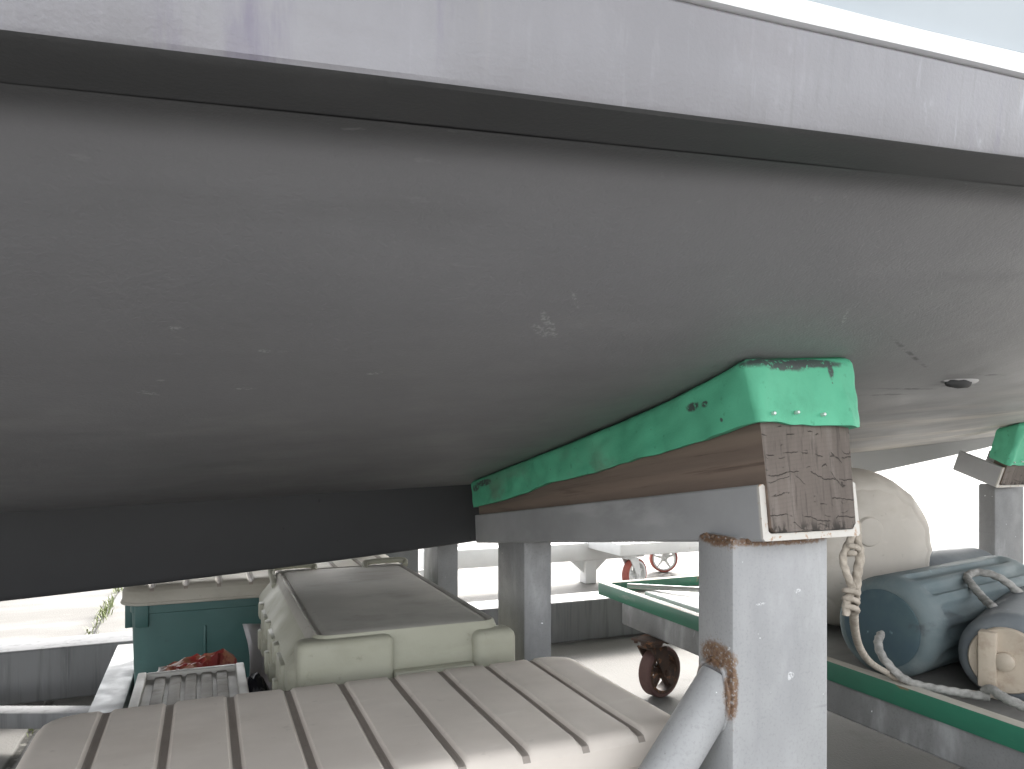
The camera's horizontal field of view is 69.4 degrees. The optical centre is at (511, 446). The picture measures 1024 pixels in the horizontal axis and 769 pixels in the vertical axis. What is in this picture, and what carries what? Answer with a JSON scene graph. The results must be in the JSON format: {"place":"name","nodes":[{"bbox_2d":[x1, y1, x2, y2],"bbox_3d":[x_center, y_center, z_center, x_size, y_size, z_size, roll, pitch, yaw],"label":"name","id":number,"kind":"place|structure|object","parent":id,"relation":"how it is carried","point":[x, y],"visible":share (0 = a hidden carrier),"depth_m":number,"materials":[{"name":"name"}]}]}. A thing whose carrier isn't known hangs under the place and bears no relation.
{"place":"outdoors","nodes":[
{"label":"outdoors","id":0,"kind":"place"},
{"bbox_2d":[246,672,268,692],"bbox_3d":[-0.556,0.636,1.611,0.107,0.287,0.156,0,0,-23],"label":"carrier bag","id":1,"kind":"object","parent":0,"point":[256,682],"visible":0.15,"depth_m":1.59,"materials":[{"name":"black plastic"}]},
{"bbox_2d":[0,447,1023,768],"bbox_3d":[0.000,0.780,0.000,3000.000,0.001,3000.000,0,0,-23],"label":"ground","id":2,"kind":"structure","parent":0,"point":[944,495],"depth_m":3.38,"materials":[{"name":"concrete"}]},
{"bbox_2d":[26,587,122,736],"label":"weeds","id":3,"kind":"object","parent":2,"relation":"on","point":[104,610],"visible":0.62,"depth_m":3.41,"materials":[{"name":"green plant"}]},
{"bbox_2d":[128,662,248,707],"bbox_3d":[-0.566,0.603,1.305,0.190,0.346,0.305,0,0,-23],"label":"slatted crate","id":4,"kind":"object","parent":2,"relation":"on","point":[170,687],"visible":0.43,"depth_m":1.36,"materials":[{"name":"white plastic"}]},
{"bbox_2d":[157,648,236,671],"bbox_3d":[-0.672,0.602,1.533,0.204,0.355,0.114,0,0,-23],"label":"plastic bag","id":5,"kind":"object","parent":4,"relation":"in","point":[223,656],"visible":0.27,"depth_m":1.54,"materials":[{"name":"red plastic"}]},
{"bbox_2d":[120,554,399,685],"bbox_3d":[-0.707,0.563,2.178,0.765,0.425,0.405,0,0,-23],"label":"storage container","id":6,"kind":"object","parent":2,"relation":"on","point":[168,623],"visible":0.25,"depth_m":1.93,"materials":[{"name":"teal plastic"}]},
{"bbox_2d":[15,657,670,768],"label":"storage container","id":7,"kind":"object","parent":2,"relation":"on","point":[552,713],"visible":0.92,"depth_m":0.95,"materials":[{"name":"beige plastic"}]},
{"bbox_2d":[258,557,514,690],"bbox_3d":[-0.321,0.539,1.606,0.437,0.482,0.768,0,0,-25],"label":"lidded box","id":8,"kind":"object","parent":2,"relation":"on","point":[367,619],"visible":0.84,"depth_m":1.34,"materials":[{"name":"beige plastic"}]},
{"bbox_2d":[243,624,271,689],"bbox_3d":[-0.588,0.519,1.733,0.060,0.188,0.175,0,0,-28],"label":"paper sheet","id":9,"kind":"object","parent":8,"relation":"on","point":[255,655],"visible":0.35,"depth_m":1.76,"materials":[{"name":"grey paper"}]},
{"bbox_2d":[0,450,1023,768],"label":"boat cradle","id":10,"kind":"object","parent":2,"relation":"on","point":[754,696],"visible":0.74,"depth_m":0.93,"materials":[{"name":"metal"}]},
{"bbox_2d":[471,357,859,532],"bbox_3d":[0.167,0.052,1.335,0.177,0.213,1.006,0,-7,-23],"label":"timber bunk","id":11,"kind":"object","parent":10,"relation":"on","point":[778,429],"visible":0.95,"depth_m":0.91,"materials":[{"name":"green rubber"}]},
{"bbox_2d":[0,0,1023,600],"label":"boat","id":12,"kind":"object","parent":11,"relation":"on","point":[292,282],"visible":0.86,"depth_m":0.56,"materials":[{"name":"grey paint"}]},
{"bbox_2d":[989,423,1023,484],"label":"timber bunk","id":13,"kind":"object","parent":10,"relation":"on","point":[1007,450],"visible":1,"depth_m":2.22,"materials":[{"name":"green rubber"}]},
{"bbox_2d":[418,542,643,583],"bbox_3d":[0.128,0.662,4.138,1.370,0.235,0.100,0,0,-23],"label":"steel rack","id":14,"kind":"object","parent":2,"relation":"on","point":[584,559],"visible":0.4,"depth_m":4.15,"materials":[{"name":"white metal"}]},
{"bbox_2d":[587,542,698,580],"bbox_3d":[1.196,0.645,4.481,1.620,0.270,0.630,0,0,-23],"label":"platform trolley","id":15,"kind":"object","parent":2,"relation":"on","point":[629,551],"visible":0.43,"depth_m":4.00,"materials":[{"name":"white metal"}]},
{"bbox_2d":[598,574,1023,768],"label":"platform trolley","id":16,"kind":"object","parent":2,"relation":"on","point":[966,733],"visible":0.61,"depth_m":1.56,"materials":[{"name":"green metal"}]},
{"bbox_2d":[645,586,698,612],"bbox_3d":[0.743,0.494,2.333,0.440,0.025,0.500,0,0,-23],"label":"painted board","id":17,"kind":"object","parent":16,"relation":"on","point":[688,600],"visible":0.14,"depth_m":2.37,"materials":[{"name":"white paint"}]},
{"bbox_2d":[627,583,698,592],"bbox_3d":[0.567,0.465,2.431,0.403,0.045,0.108,0,0,22],"label":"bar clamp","id":18,"kind":"object","parent":17,"relation":"on","point":[663,587],"visible":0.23,"depth_m":2.47,"materials":[{"name":"metal"}]},
{"bbox_2d":[827,468,932,625],"bbox_3d":[0.920,0.276,2.138,0.449,0.446,0.420,0,0,-7],"label":"fender","id":19,"kind":"object","parent":16,"relation":"on","point":[895,531],"visible":0.38,"depth_m":1.95,"materials":[{"name":"beige plastic"}]},
{"bbox_2d":[839,521,1023,701],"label":"rope","id":20,"kind":"object","parent":19,"relation":"attached to","point":[851,602],"visible":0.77,"depth_m":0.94,"materials":[{"name":"beige fabric"}]},
{"bbox_2d":[840,556,1023,676],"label":"fender","id":21,"kind":"object","parent":16,"relation":"on","point":[922,618],"visible":0.65,"depth_m":1.61,"materials":[{"name":"blue plastic"}]},
{"bbox_2d":[873,630,990,701],"bbox_3d":[0.823,0.436,1.467,0.206,0.104,0.071,0,0,42],"label":"rope","id":22,"kind":"object","parent":16,"relation":"on","point":[887,662],"visible":0.99,"depth_m":1.46,"materials":[{"name":"beige fabric"}]},
{"bbox_2d":[929,547,992,565],"bbox_3d":[1.287,0.407,2.200,0.336,0.200,0.201,0,0,-26],"label":"fender","id":23,"kind":"object","parent":16,"relation":"on","point":[943,556],"visible":0.1,"depth_m":2.17,"materials":[{"name":"white plastic"}]},
{"bbox_2d":[958,586,1023,700],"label":"fender","id":24,"kind":"object","parent":16,"relation":"on","point":[991,647],"visible":0.88,"depth_m":1.46,"materials":[{"name":"blue plastic"}]},
{"bbox_2d":[963,568,1022,608],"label":"rope","id":25,"kind":"object","parent":24,"relation":"on","point":[979,593],"visible":0.94,"depth_m":1.70,"materials":[{"name":"beige fabric"}]},
{"bbox_2d":[980,684,1023,711],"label":"rope","id":26,"kind":"object","parent":16,"relation":"on","point":[1002,696],"visible":1,"depth_m":1.38,"materials":[{"name":"beige fabric"}]}
]}

